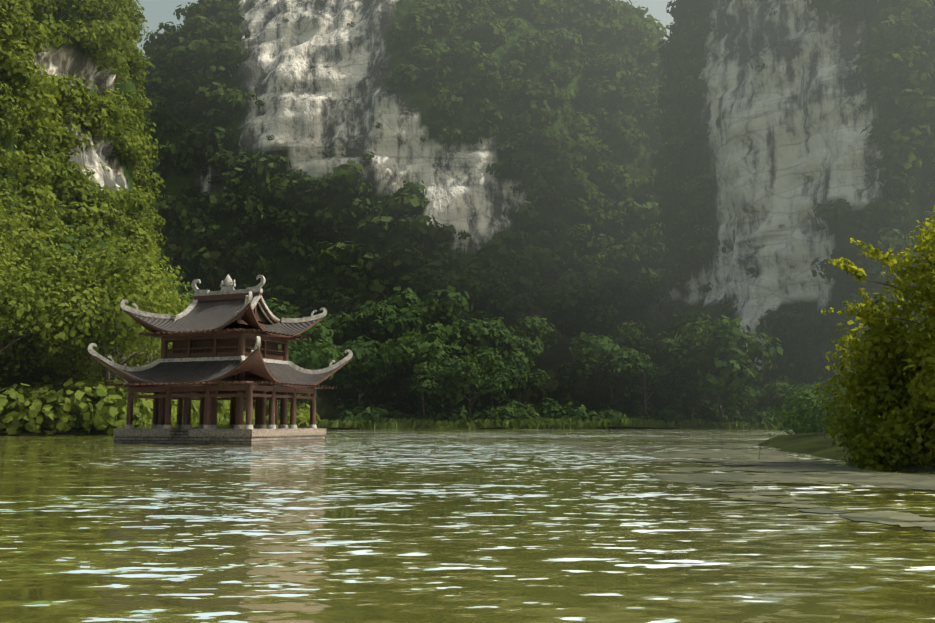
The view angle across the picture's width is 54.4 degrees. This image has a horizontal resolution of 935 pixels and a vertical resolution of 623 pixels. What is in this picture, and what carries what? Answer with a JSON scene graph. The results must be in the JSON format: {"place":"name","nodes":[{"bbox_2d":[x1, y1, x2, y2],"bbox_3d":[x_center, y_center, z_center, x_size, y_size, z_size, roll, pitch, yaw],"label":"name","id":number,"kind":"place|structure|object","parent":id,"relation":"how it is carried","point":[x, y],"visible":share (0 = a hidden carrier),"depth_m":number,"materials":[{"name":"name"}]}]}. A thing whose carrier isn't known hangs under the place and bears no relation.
{"place":"outdoors","nodes":[
{"label":"outdoors","id":0,"kind":"place"},
{"bbox_2d":[0,0,138,362],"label":"karst hill","id":1,"kind":"structure","parent":0,"point":[63,59],"depth_m":131.53,"materials":[{"name":"grey stone"}]},
{"bbox_2d":[0,0,172,371],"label":"cliff foliage","id":2,"kind":"object","parent":1,"relation":"on","point":[38,173],"visible":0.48,"depth_m":124.72,"materials":[{"name":"green plant"}]},
{"bbox_2d":[130,0,675,58],"label":"sky","id":3,"kind":"structure","parent":0,"point":[155,12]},
{"bbox_2d":[136,0,672,326],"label":"karst tower","id":4,"kind":"structure","parent":0,"point":[329,111],"depth_m":244.12,"materials":[{"name":"grey stone"}]},
{"bbox_2d":[136,0,671,324],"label":"karst foliage","id":5,"kind":"object","parent":4,"relation":"on","point":[191,48],"visible":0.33,"depth_m":243.09,"materials":[{"name":"green plant"}]},
{"bbox_2d":[0,429,934,622],"bbox_3d":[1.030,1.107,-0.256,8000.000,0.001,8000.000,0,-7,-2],"label":"lake water","id":6,"kind":"structure","parent":0,"point":[428,526],"depth_m":9.14,"materials":[{"name":"green liquid"}]},
{"bbox_2d":[88,274,352,444],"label":"water pavilion","id":7,"kind":"structure","parent":6,"relation":"on","point":[229,337],"depth_m":50.22,"materials":[{"name":"tile"}]},
{"bbox_2d":[316,417,791,428],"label":"shore reeds","id":8,"kind":"object","parent":6,"relation":"on","point":[525,423],"visible":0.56,"depth_m":150.72,"materials":[{"name":"green plant"}]},
{"bbox_2d":[529,437,934,529],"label":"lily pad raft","id":9,"kind":"object","parent":6,"relation":"on","point":[854,475],"visible":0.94,"depth_m":19.19,"materials":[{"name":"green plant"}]},
{"bbox_2d":[0,312,934,471],"bbox_3d":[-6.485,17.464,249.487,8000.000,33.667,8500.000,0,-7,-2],"label":"ground sheet","id":10,"kind":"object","parent":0,"point":[814,444],"visible":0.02,"depth_m":168.39,"materials":[{"name":"green plant"}]},
{"bbox_2d":[0,198,220,385],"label":"tree","id":11,"kind":"object","parent":10,"relation":"on","point":[47,298],"visible":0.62,"depth_m":82.69,"materials":[{"name":"green plant"}]},
{"bbox_2d":[0,356,320,435],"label":"bank shrubs","id":12,"kind":"object","parent":10,"relation":"on","point":[58,404],"visible":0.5,"depth_m":78.69,"materials":[{"name":"green plant"}]},
{"bbox_2d":[0,226,841,419],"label":"trees","id":13,"kind":"object","parent":10,"relation":"on","point":[416,335],"visible":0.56,"depth_m":165.12,"materials":[{"name":"green plant"}]},
{"bbox_2d":[319,375,790,428],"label":"bank shrubs","id":14,"kind":"object","parent":10,"relation":"on","point":[379,408],"visible":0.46,"depth_m":157.68,"materials":[{"name":"green plant"}]},
{"bbox_2d":[668,0,934,387],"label":"rock cliff","id":15,"kind":"structure","parent":10,"relation":"on","point":[787,144],"depth_m":192.06,"materials":[{"name":"grey stone"}]},
{"bbox_2d":[650,0,934,385],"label":"cliff foliage","id":16,"kind":"object","parent":15,"relation":"on","point":[668,186],"visible":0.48,"depth_m":180.10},
{"bbox_2d":[767,356,880,440],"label":"bank shrubs","id":17,"kind":"object","parent":10,"relation":"on","point":[805,416],"visible":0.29,"depth_m":49.18,"materials":[{"name":"green plant"}]},
{"bbox_2d":[815,206,934,468],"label":"bank shrub","id":18,"kind":"object","parent":10,"relation":"on","point":[899,386],"depth_m":23.63,"materials":[{"name":"green plant"}]},
{"bbox_2d":[821,238,924,387],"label":"shrub sprays","id":19,"kind":"object","parent":18,"relation":"on","point":[868,310],"visible":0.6,"depth_m":24.57,"materials":[{"name":"green plant"}]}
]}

